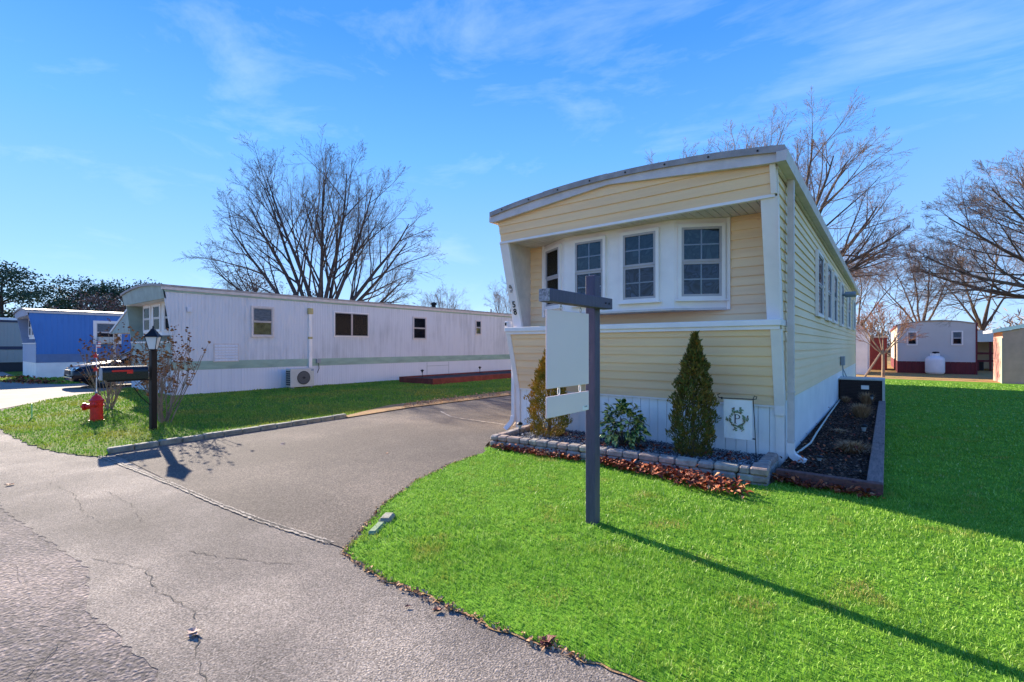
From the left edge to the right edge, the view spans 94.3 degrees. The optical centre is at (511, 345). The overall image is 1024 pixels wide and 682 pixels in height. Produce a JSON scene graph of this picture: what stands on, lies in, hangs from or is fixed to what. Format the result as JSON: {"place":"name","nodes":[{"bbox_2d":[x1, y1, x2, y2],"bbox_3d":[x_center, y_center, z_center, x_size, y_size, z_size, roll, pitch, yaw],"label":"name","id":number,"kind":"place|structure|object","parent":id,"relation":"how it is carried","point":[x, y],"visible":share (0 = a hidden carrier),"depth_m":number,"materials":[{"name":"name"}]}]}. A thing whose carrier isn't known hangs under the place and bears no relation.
{"place":"outdoors","nodes":[
{"label":"outdoors","id":0,"kind":"place"},
{"bbox_2d":[0,371,78,383],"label":"verge","id":1,"kind":"structure","parent":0,"point":[16,373],"depth_m":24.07,"materials":[{"name":"green plant"}]},
{"bbox_2d":[0,317,22,371],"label":"tan home","id":2,"kind":"object","parent":1,"relation":"on","point":[11,352],"depth_m":27.62,"materials":[{"name":"metal"}]},
{"bbox_2d":[0,374,64,383],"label":"fallen leaves","id":3,"kind":"object","parent":1,"relation":"on","point":[44,381],"visible":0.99,"depth_m":19.56,"materials":[{"name":"brown plant"}]},
{"bbox_2d":[0,260,71,317],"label":"evergreen tree","id":4,"kind":"object","parent":1,"relation":"on","point":[26,294],"visible":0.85,"depth_m":37.30,"materials":[{"name":"green plant"}]},
{"bbox_2d":[13,308,130,377],"bbox_3d":[-19.608,-0.160,28.094,4.700,3.320,13.310,0,0,38],"label":"blue home","id":5,"kind":"object","parent":1,"relation":"on","point":[50,338],"visible":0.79,"depth_m":22.88,"materials":[{"name":"metal"}]},
{"bbox_2d":[28,319,31,336],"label":"window","id":6,"kind":"structure","parent":5,"relation":"in","point":[29,325],"depth_m":23.93,"materials":[{"name":"white plastic"}]},
{"bbox_2d":[93,321,121,343],"bbox_3d":[-20.363,-0.680,23.919,0.050,1.160,1.100,0,0,38],"label":"window","id":7,"kind":"structure","parent":5,"relation":"in","point":[98,326],"depth_m":23.80,"materials":[{"name":"white plastic"}]},
{"bbox_2d":[31,273,125,311],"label":"evergreen tree","id":8,"kind":"object","parent":1,"relation":"on","point":[82,287],"visible":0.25,"depth_m":42.64,"materials":[{"name":"green plant"}]},
{"bbox_2d":[47,290,125,311],"bbox_3d":[-33.192,-1.585,38.788,7.079,6.645,8.019,0,0,6],"label":"bushy tree","id":9,"kind":"object","parent":1,"relation":"on","point":[111,307],"visible":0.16,"depth_m":38.37,"materials":[{"name":"green plant"}]},
{"bbox_2d":[88,275,161,311],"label":"evergreen tree","id":10,"kind":"object","parent":1,"relation":"on","point":[115,291],"visible":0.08,"depth_m":44.37,"materials":[{"name":"green plant"}]},
{"bbox_2d":[227,267,286,293],"bbox_3d":[-20.702,-2.334,38.459,6.676,7.879,6.561,0,0,-2],"label":"round tree","id":11,"kind":"object","parent":1,"relation":"on","point":[256,283],"visible":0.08,"depth_m":37.58,"materials":[{"name":"brown plant"}]},
{"bbox_2d":[174,124,447,304],"bbox_3d":[-11.429,-5.437,28.845,15.119,14.064,9.397,0,0,18],"label":"bare tree","id":12,"kind":"object","parent":1,"relation":"on","point":[359,238],"visible":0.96,"depth_m":28.33,"materials":[{"name":"brown plant"}]},
{"bbox_2d":[0,381,130,408],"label":"neighbour driveway","id":13,"kind":"structure","parent":0,"point":[12,394],"depth_m":15.55,"materials":[{"name":"concrete"}]},
{"bbox_2d":[63,351,130,387],"bbox_3d":[-14.330,0.745,18.561,2.200,1.510,4.530,0,0,38],"label":"parked car","id":14,"kind":"object","parent":13,"relation":"on","point":[72,374],"visible":0.26,"depth_m":16.72,"materials":[{"name":"black paint"}]},
{"bbox_2d":[110,309,129,383],"bbox_3d":[-12.529,-0.015,20.535,2.880,3.030,7.000,0,0,38],"label":"carport awning","id":15,"kind":"object","parent":13,"relation":"on","point":[119,325],"visible":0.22,"depth_m":17.78,"materials":[{"name":"white metal"}]},
{"bbox_2d":[0,403,157,681],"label":"road","id":16,"kind":"structure","parent":0,"point":[44,591],"depth_m":2.56,"materials":[{"name":"grey asphalt"}]},
{"bbox_2d":[22,625,79,681],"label":"pavement crack","id":17,"kind":"object","parent":16,"relation":"on","point":[47,655],"visible":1,"depth_m":2.29,"materials":[{"name":"grey asphalt"}]},
{"bbox_2d":[0,378,510,455],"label":"side lawn","id":18,"kind":"structure","parent":0,"point":[147,418],"depth_m":10.63,"materials":[{"name":"green plant"}]},
{"bbox_2d":[80,391,104,420],"bbox_3d":[-8.335,1.200,9.469,0.340,0.600,0.332,0,0,17],"label":"fire hydrant","id":19,"kind":"object","parent":18,"relation":"on","point":[95,405],"visible":0.98,"depth_m":9.40,"materials":[{"name":"red metal"}]},
{"bbox_2d":[93,341,100,390],"bbox_3d":[-9.308,0.690,10.678,0.278,1.620,0.067,0,0,18],"label":"flag stake","id":20,"kind":"object","parent":18,"relation":"on","point":[98,344],"visible":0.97,"depth_m":10.70,"materials":[{"name":"white plastic"}]},
{"bbox_2d":[70,318,139,409],"bbox_3d":[-9.531,0.428,11.211,1.349,2.158,1.559,0,0,9],"label":"leafless shrub","id":21,"kind":"object","parent":18,"relation":"on","point":[111,359],"visible":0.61,"depth_m":11.14,"materials":[{"name":"brown plant"}]},
{"bbox_2d":[133,326,161,429],"bbox_3d":[-6.423,0.595,8.394,0.364,1.910,0.344,0,0,-24],"label":"lamp post","id":22,"kind":"object","parent":18,"relation":"on","point":[152,336],"visible":0.9,"depth_m":8.40,"materials":[{"name":"black metal"}]},
{"bbox_2d":[99,366,148,381],"bbox_3d":[-6.616,0.472,8.123,0.193,0.256,0.652,0,0,38],"label":"mailbox","id":23,"kind":"object","parent":22,"relation":"attached to","point":[122,373],"visible":1,"depth_m":8.05,"materials":[{"name":"black paint"}]},
{"bbox_2d":[99,367,102,380],"bbox_3d":[-6.818,0.457,7.873,0.185,0.226,0.011,0,0,38],"label":"door","id":24,"kind":"structure","parent":23,"relation":"in","point":[100,369],"depth_m":7.86,"materials":[{"name":"grey plastic"}]},
{"bbox_2d":[124,326,187,410],"bbox_3d":[-8.126,0.508,10.667,1.656,1.996,1.080,0,0,38],"label":"leafless shrub","id":25,"kind":"object","parent":18,"relation":"on","point":[158,361],"visible":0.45,"depth_m":10.51,"materials":[{"name":"brown plant"}]},
{"bbox_2d":[112,326,210,422],"bbox_3d":[-6.751,0.553,9.164,1.511,1.906,1.454,0,0,38],"label":"leafless shrub","id":26,"kind":"object","parent":18,"relation":"on","point":[170,379],"visible":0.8,"depth_m":9.12,"materials":[{"name":"brown plant"}]},
{"bbox_2d":[107,413,345,453],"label":"lawn curb","id":27,"kind":"structure","parent":18,"relation":"on","point":[128,447],"depth_m":7.76,"materials":[{"name":"concrete"}]},
{"bbox_2d":[286,368,313,388],"bbox_3d":[-7.520,1.150,16.872,0.384,0.700,0.880,0,0,38],"label":"heat pump","id":28,"kind":"object","parent":18,"relation":"on","point":[299,377],"visible":0.98,"depth_m":16.69,"materials":[{"name":"beige paint"}]},
{"bbox_2d":[120,283,513,394],"bbox_3d":[-6.366,-0.360,22.491,4.430,3.720,18.290,0,0,38],"label":"white home","id":29,"kind":"object","parent":18,"relation":"on","point":[259,340],"visible":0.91,"depth_m":17.41,"materials":[{"name":"metal"}]},
{"bbox_2d":[143,306,150,331],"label":"window","id":30,"kind":"structure","parent":29,"relation":"in","point":[146,309],"depth_m":16.15,"materials":[{"name":"white plastic"}]},
{"bbox_2d":[152,304,160,331],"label":"window","id":31,"kind":"structure","parent":29,"relation":"in","point":[156,309],"depth_m":15.50,"materials":[{"name":"white plastic"}]},
{"bbox_2d":[163,304,169,330],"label":"window","id":32,"kind":"structure","parent":29,"relation":"in","point":[165,320],"depth_m":15.21,"materials":[{"name":"white plastic"}]},
{"bbox_2d":[251,306,273,336],"bbox_3d":[-8.544,-0.830,16.279,0.050,1.060,0.760,0,0,38],"label":"window","id":33,"kind":"structure","parent":29,"relation":"in","point":[262,317],"depth_m":16.28,"materials":[{"name":"grey glass"}]},
{"bbox_2d":[334,311,368,336],"bbox_3d":[-6.404,-0.850,18.998,0.040,0.980,1.580,0,0,38],"label":"window","id":34,"kind":"structure","parent":29,"relation":"in","point":[346,324],"depth_m":18.97,"materials":[{"name":"black glass"}]},
{"bbox_2d":[413,317,426,339],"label":"window","id":35,"kind":"structure","parent":29,"relation":"in","point":[419,323],"depth_m":21.77,"materials":[{"name":"glass"}]},
{"bbox_2d":[475,320,481,334],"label":"window","id":36,"kind":"structure","parent":29,"relation":"in","point":[478,323],"depth_m":24.90,"materials":[{"name":"beige metal"}]},
{"bbox_2d":[346,391,510,416],"bbox_3d":[2.444,1.472,18.203,0.978,0.001,20.413,0,0,38],"label":"lawn border","id":37,"kind":"object","parent":18,"relation":"on","point":[392,407],"visible":0.43,"depth_m":12.16,"materials":[{"name":"beige concrete"}]},
{"bbox_2d":[397,390,510,406],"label":"fallen leaves","id":38,"kind":"object","parent":37,"relation":"on","point":[443,399],"visible":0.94,"depth_m":12.94,"materials":[{"name":"brown plant"}]},
{"bbox_2d":[399,370,510,384],"bbox_3d":[-1.395,1.380,21.993,2.050,0.240,7.890,0,0,38],"label":"red timber bed","id":39,"kind":"object","parent":18,"relation":"on","point":[433,379],"visible":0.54,"depth_m":20.14,"materials":[{"name":"wood"}]},
{"bbox_2d":[113,395,515,547],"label":"driveway","id":40,"kind":"structure","parent":0,"point":[337,481],"depth_m":6.18,"materials":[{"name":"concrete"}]},
{"bbox_2d":[0,429,638,681],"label":"road apron","id":41,"kind":"object","parent":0,"point":[315,610],"visible":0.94,"depth_m":2.83,"materials":[{"name":"grey asphalt"}]},
{"bbox_2d":[94,558,206,681],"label":"pavement crack","id":42,"kind":"object","parent":41,"relation":"on","point":[175,601],"visible":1,"depth_m":2.75,"materials":[{"name":"grey asphalt"}]},
{"bbox_2d":[186,627,197,636],"bbox_3d":[-1.649,1.482,2.464,0.066,0.016,0.093,0,0,-33],"label":"fallen leaf","id":43,"kind":"object","parent":41,"relation":"on","point":[192,631],"visible":1,"depth_m":2.46,"materials":[{"name":"white plant"}]},
{"bbox_2d":[101,456,331,542],"bbox_3d":[-3.498,1.488,5.006,5.116,0.001,0.077,0,0,34],"label":"pavement joint","id":44,"kind":"object","parent":41,"relation":"on","point":[224,505],"visible":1,"depth_m":4.38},
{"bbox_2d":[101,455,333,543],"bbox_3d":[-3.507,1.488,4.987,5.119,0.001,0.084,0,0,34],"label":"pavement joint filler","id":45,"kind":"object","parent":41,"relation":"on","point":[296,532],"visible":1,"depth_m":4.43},
{"bbox_2d":[342,549,646,681],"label":"edge litter","id":46,"kind":"object","parent":41,"relation":"on","point":[568,651],"visible":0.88,"depth_m":2.45,"materials":[{"name":"brown plant"}]},
{"bbox_2d":[0,0,1023,342],"label":"sky","id":47,"kind":"structure","parent":0,"point":[120,120],"materials":[{"name":"blue"}]},
{"bbox_2d":[346,347,890,483],"bbox_3d":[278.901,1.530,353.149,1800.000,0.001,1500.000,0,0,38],"label":"ground","id":48,"kind":"structure","parent":0,"point":[772,480],"depth_m":7.53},
{"bbox_2d":[224,273,290,294],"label":"bare tree","id":49,"kind":"object","parent":48,"relation":"on","point":[257,287],"visible":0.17,"depth_m":59.17,"materials":[{"name":"brown plant"}]},
{"bbox_2d":[412,284,471,309],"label":"bare tree","id":50,"kind":"object","parent":48,"relation":"on","point":[442,303],"visible":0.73,"depth_m":56.97,"materials":[{"name":"brown plant"}]},
{"bbox_2d":[484,276,510,313],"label":"bare tree","id":51,"kind":"object","parent":48,"relation":"on","point":[500,299],"visible":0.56,"depth_m":59.34,"materials":[{"name":"brown plant"}]},
{"bbox_2d":[489,144,859,466],"bbox_3d":[6.837,-0.456,13.508,4.703,3.911,17.725,0,0,38],"label":"yellow home","id":52,"kind":"object","parent":48,"relation":"on","point":[735,258],"visible":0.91,"depth_m":6.66,"materials":[{"name":"plastic"}]},
{"bbox_2d":[542,243,562,310],"bbox_3d":[0.670,-1.135,7.940,0.065,1.050,0.610,0,0,-23],"label":"window","id":53,"kind":"structure","parent":52,"relation":"in","point":[552,255],"depth_m":7.91,"materials":[{"name":"glass"}]},
{"bbox_2d":[570,235,605,306],"bbox_3d":[1.179,-1.135,7.310,0.630,1.050,0.065,0,0,38],"label":"window","id":54,"kind":"structure","parent":52,"relation":"in","point":[588,254],"depth_m":7.32,"materials":[{"name":"grey glass"}]},
{"bbox_2d":[617,227,661,304],"bbox_3d":[1.819,-1.135,6.805,0.640,1.050,0.065,0,0,38],"label":"window","id":55,"kind":"structure","parent":52,"relation":"in","point":[639,249],"depth_m":6.81,"materials":[{"name":"grey glass"}]},
{"bbox_2d":[675,222,727,301],"bbox_3d":[2.569,-1.135,6.437,0.670,1.050,0.065,0,0,9],"label":"window","id":56,"kind":"structure","parent":52,"relation":"in","point":[701,246],"depth_m":6.45,"materials":[{"name":"grey glass"}]},
{"bbox_2d":[815,249,823,317],"bbox_3d":[5.654,-1.115,8.723,0.050,1.170,0.960,0,0,38],"label":"window","id":57,"kind":"structure","parent":52,"relation":"in","point":[819,258],"depth_m":8.66,"materials":[{"name":"white plastic"}]},
{"bbox_2d":[825,262,831,321],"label":"window","id":58,"kind":"structure","parent":52,"relation":"in","point":[828,269],"depth_m":9.99,"materials":[{"name":"white plastic"}]},
{"bbox_2d":[832,272,837,323],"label":"window","id":59,"kind":"structure","parent":52,"relation":"in","point":[834,276],"depth_m":10.86,"materials":[{"name":"white plastic"}]},
{"bbox_2d":[839,282,843,326],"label":"window","id":60,"kind":"structure","parent":52,"relation":"in","point":[841,298],"depth_m":12.62,"materials":[{"name":"white plastic"}]},
{"bbox_2d":[847,297,850,328],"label":"window","id":61,"kind":"structure","parent":52,"relation":"in","point":[848,298],"depth_m":15.06,"materials":[{"name":"white plastic"}]},
{"bbox_2d":[853,300,855,329],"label":"window","id":62,"kind":"structure","parent":52,"relation":"in","point":[854,302],"depth_m":17.88,"materials":[{"name":"white plastic"}]},
{"bbox_2d":[853,259,884,308],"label":"bare tree","id":63,"kind":"object","parent":48,"relation":"on","point":[865,289],"visible":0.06,"depth_m":52.16,"materials":[{"name":"brown plant"}]},
{"bbox_2d":[856,307,1023,355],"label":"distant woods","id":64,"kind":"object","parent":48,"relation":"on","point":[1010,322],"visible":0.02,"depth_m":68.26,"materials":[{"name":"brown plant"}]},
{"bbox_2d":[906,232,1023,330],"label":"bare tree","id":65,"kind":"object","parent":48,"relation":"on","point":[982,326],"visible":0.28,"depth_m":44.01,"materials":[{"name":"brown plant"}]},
{"bbox_2d":[987,249,1023,304],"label":"bare tree","id":66,"kind":"object","parent":48,"relation":"on","point":[1013,262],"visible":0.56,"depth_m":40.59,"materials":[{"name":"brown plant"}]},
{"bbox_2d":[343,379,1023,681],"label":"lawn","id":67,"kind":"structure","parent":0,"point":[967,604],"depth_m":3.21,"materials":[{"name":"plant"}]},
{"bbox_2d":[367,512,394,534],"bbox_3d":[-1.084,1.492,3.961,0.112,0.075,0.421,0,0,4],"label":"edging stone","id":68,"kind":"object","parent":67,"relation":"on","point":[387,516],"visible":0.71,"depth_m":4.00,"materials":[{"name":"concrete"}]},
{"bbox_2d":[340,454,590,662],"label":"fallen leaves","id":69,"kind":"object","parent":67,"relation":"on","point":[447,605],"visible":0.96,"depth_m":2.88,"materials":[{"name":"brown plant"}]},
{"bbox_2d":[490,443,580,460],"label":"fallen leaves","id":70,"kind":"object","parent":67,"relation":"on","point":[543,453],"visible":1,"depth_m":6.43,"materials":[{"name":"brown plant"}]},
{"bbox_2d":[537,634,557,646],"bbox_3d":[0.176,1.480,2.390,0.105,0.023,0.112,0,0,38],"label":"fallen leaf","id":71,"kind":"object","parent":67,"relation":"on","point":[548,641],"visible":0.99,"depth_m":2.39,"materials":[{"name":"brown plant"}]},
{"bbox_2d":[539,275,611,524],"bbox_3d":[0.483,0.480,3.680,0.187,2.140,0.956,0,0,38],"label":"sign post","id":72,"kind":"object","parent":67,"relation":"on","point":[572,348],"visible":0.99,"depth_m":3.67,"materials":[{"name":"grey wood"}]},
{"bbox_2d":[490,424,778,485],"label":"planter wall","id":73,"kind":"structure","parent":67,"relation":"on","point":[761,470],"depth_m":5.69,"materials":[{"name":"grey stone"}]},
{"bbox_2d":[512,424,764,465],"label":"gravel","id":74,"kind":"structure","parent":73,"relation":"in","point":[648,447],"depth_m":6.38,"materials":[{"name":"grey gravel"}]},
{"bbox_2d":[523,348,572,436],"bbox_3d":[0.573,0.718,7.334,0.790,1.386,0.826,0,0,38],"label":"arborvitae","id":75,"kind":"object","parent":74,"relation":"on","point":[536,404],"visible":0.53,"depth_m":7.21,"materials":[{"name":"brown plant"}]},
{"bbox_2d":[600,398,651,449],"bbox_3d":[1.553,1.057,6.566,0.671,0.695,0.743,0,0,-23],"label":"aucuba","id":76,"kind":"object","parent":74,"relation":"on","point":[621,408],"visible":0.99,"depth_m":6.46,"materials":[{"name":"green plant"}]},
{"bbox_2d":[545,429,750,460],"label":"fallen leaves","id":77,"kind":"object","parent":74,"relation":"on","point":[603,444],"visible":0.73,"depth_m":6.21,"materials":[{"name":"brown plant"}]},
{"bbox_2d":[665,330,721,456],"bbox_3d":[2.277,0.606,6.008,0.654,1.610,0.675,0,0,38],"label":"arborvitae","id":78,"kind":"object","parent":74,"relation":"on","point":[694,370],"visible":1,"depth_m":5.89,"materials":[{"name":"green plant"}]},
{"bbox_2d":[717,393,756,461],"bbox_3d":[2.758,1.035,5.827,0.455,0.890,0.032,0,0,38],"label":"garden flag","id":79,"kind":"object","parent":74,"relation":"on","point":[737,419],"visible":1,"depth_m":5.81,"materials":[{"name":"white fabric"}]},
{"bbox_2d":[600,455,752,498],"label":"fallen leaves","id":80,"kind":"object","parent":67,"relation":"on","point":[696,478],"visible":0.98,"depth_m":5.19,"materials":[{"name":"brown plant"}]},
{"bbox_2d":[774,400,877,479],"bbox_3d":[6.060,1.430,8.613,0.835,0.001,8.970,0,0,38],"label":"mulch bed","id":81,"kind":"object","parent":67,"relation":"on","point":[830,469],"visible":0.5,"depth_m":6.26,"materials":[{"name":"brown wood"}]},
{"bbox_2d":[796,399,840,453],"bbox_3d":[6.031,1.385,9.094,0.099,0.036,7.851,0,0,38],"label":"hose","id":82,"kind":"object","parent":81,"relation":"on","point":[808,444],"visible":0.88,"depth_m":7.61,"materials":[{"name":"white plastic"}]},
{"bbox_2d":[780,400,875,470],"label":"fallen leaves","id":83,"kind":"object","parent":81,"relation":"on","point":[794,463],"visible":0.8,"depth_m":6.19,"materials":[{"name":"brown plant"}]},
{"bbox_2d":[840,396,852,402],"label":"dried plant","id":84,"kind":"object","parent":81,"relation":"on","point":[846,399],"visible":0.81,"depth_m":11.85,"materials":[{"name":"brown plant"}]},
{"bbox_2d":[831,439,874,454],"bbox_3d":[4.520,1.333,6.305,0.530,0.194,0.522,0,0,38],"label":"dried plant","id":85,"kind":"object","parent":81,"relation":"on","point":[848,447],"visible":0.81,"depth_m":6.26,"materials":[{"name":"brown plant"}]},
{"bbox_2d":[847,402,875,418],"bbox_3d":[6.877,1.260,9.356,0.531,0.339,0.527,0,0,38],"label":"dried plant","id":86,"kind":"object","parent":81,"relation":"on","point":[860,410],"visible":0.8,"depth_m":9.28,"materials":[{"name":"brown plant"}]},
{"bbox_2d":[860,424,867,439],"bbox_3d":[5.211,1.317,7.034,0.092,0.325,0.092,0,0,38],"label":"solar light","id":87,"kind":"object","parent":81,"relation":"on","point":[863,426],"visible":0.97,"depth_m":7.02,"materials":[{"name":"black paint"}]},
{"bbox_2d":[856,392,874,405],"bbox_3d":[8.505,1.251,11.379,0.469,0.358,0.468,0,0,38],"label":"dried plant","id":88,"kind":"object","parent":81,"relation":"on","point":[866,398],"visible":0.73,"depth_m":11.33,"materials":[{"name":"brown plant"}]},
{"bbox_2d":[771,472,884,498],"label":"fallen leaves","id":89,"kind":"object","parent":67,"relation":"on","point":[808,483],"visible":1,"depth_m":4.86,"materials":[{"name":"brown plant"}]},
{"bbox_2d":[776,401,885,496],"bbox_3d":[6.071,1.440,8.494,0.940,0.159,8.997,0,0,38],"label":"timber bed edge","id":90,"kind":"object","parent":67,"relation":"on","point":[875,478],"visible":0.81,"depth_m":5.17,"materials":[{"name":"wood"}]},
{"bbox_2d":[838,376,884,402],"bbox_3d":[9.183,1.167,12.467,0.960,0.665,0.950,0,0,38],"label":"condenser unit","id":91,"kind":"object","parent":67,"relation":"on","point":[851,387],"visible":0.81,"depth_m":12.14,"materials":[{"name":"black metal"}]},
{"bbox_2d":[856,361,999,382],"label":"dry lawn","id":92,"kind":"structure","parent":0,"point":[985,375],"depth_m":23.11,"materials":[{"name":"plant"}]},
{"bbox_2d":[645,137,714,164],"bbox_3d":[13.094,-7.233,36.773,12.991,17.665,12.480,0,0,38],"label":"bare tree","id":93,"kind":"object","parent":92,"relation":"on","point":[693,154],"visible":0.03,"depth_m":36.06,"materials":[{"name":"brown plant"}]},
{"bbox_2d":[706,85,931,291],"bbox_3d":[18.478,-7.324,30.287,15.674,17.848,11.336,0,0,3],"label":"bare tree","id":94,"kind":"object","parent":92,"relation":"on","point":[852,268],"visible":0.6,"depth_m":28.64,"materials":[{"name":"brown plant"}]},
{"bbox_2d":[856,324,870,373],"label":"white shed","id":95,"kind":"structure","parent":92,"relation":"on","point":[862,357],"depth_m":24.82,"materials":[{"name":"plastic"}]},
{"bbox_2d":[864,353,880,376],"bbox_3d":[17.294,0.925,22.785,0.796,1.197,0.084,0,0,5],"label":"stake","id":96,"kind":"object","parent":92,"relation":"on","point":[872,365],"visible":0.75,"depth_m":22.76,"materials":[{"name":"beige wood"}]},
{"bbox_2d":[870,336,887,369],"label":"dark shed","id":97,"kind":"structure","parent":92,"relation":"on","point":[874,353],"depth_m":29.33,"materials":[{"name":"wood"}]},
{"bbox_2d":[843,238,932,325],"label":"bare tree","id":98,"kind":"object","parent":92,"relation":"on","point":[861,287],"visible":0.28,"depth_m":40.88,"materials":[{"name":"brown plant"}]},
{"bbox_2d":[856,299,928,376],"bbox_3d":[17.988,-0.356,22.659,3.245,3.911,2.187,0,0,24],"label":"young tree","id":99,"kind":"object","parent":92,"relation":"on","point":[905,324],"visible":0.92,"depth_m":22.85,"materials":[{"name":"beige plant"}]},
{"bbox_2d":[862,234,981,321],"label":"bare tree","id":100,"kind":"object","parent":92,"relation":"on","point":[926,308],"visible":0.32,"depth_m":44.11,"materials":[{"name":"brown plant"}]},
{"bbox_2d":[890,320,977,374],"bbox_3d":[26.769,0.050,30.780,3.310,2.900,13.160,0,0,37],"label":"grey home","id":101,"kind":"object","parent":92,"relation":"on","point":[955,343],"visible":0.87,"depth_m":25.49,"materials":[{"name":"plastic"}]},
{"bbox_2d":[907,331,917,344],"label":"window","id":102,"kind":"structure","parent":101,"relation":"in","point":[912,342],"depth_m":26.13,"materials":[{"name":"white plastic"}]},
{"bbox_2d":[951,331,962,344],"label":"window","id":103,"kind":"structure","parent":101,"relation":"in","point":[956,336],"depth_m":25.05,"materials":[{"name":"white plastic"}]},
{"bbox_2d":[925,351,944,373],"bbox_3d":[22.317,0.895,25.063,0.800,1.210,0.800,0,0,38],"label":"propane tank","id":104,"kind":"object","parent":92,"relation":"on","point":[934,363],"visible":0.94,"depth_m":24.81,"materials":[{"name":"white paint"}]},
{"bbox_2d":[881,148,1023,325],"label":"bare tree","id":105,"kind":"object","parent":92,"relation":"on","point":[989,208],"visible":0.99,"depth_m":24.70,"materials":[{"name":"brown plant"}]},
{"bbox_2d":[978,330,1007,370],"bbox_3d":[30.624,0.290,29.015,4.900,2.420,4.500,0,0,38],"label":"carport","id":106,"kind":"object","parent":92,"relation":"on","point":[985,348],"visible":0.18,"depth_m":28.35,"materials":[{"name":"white metal"}]},
{"bbox_2d":[983,324,1023,383],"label":"tan shed","id":107,"kind":"structure","parent":92,"relation":"on","point":[1008,356],"depth_m":18.78,"materials":[{"name":"paint"}]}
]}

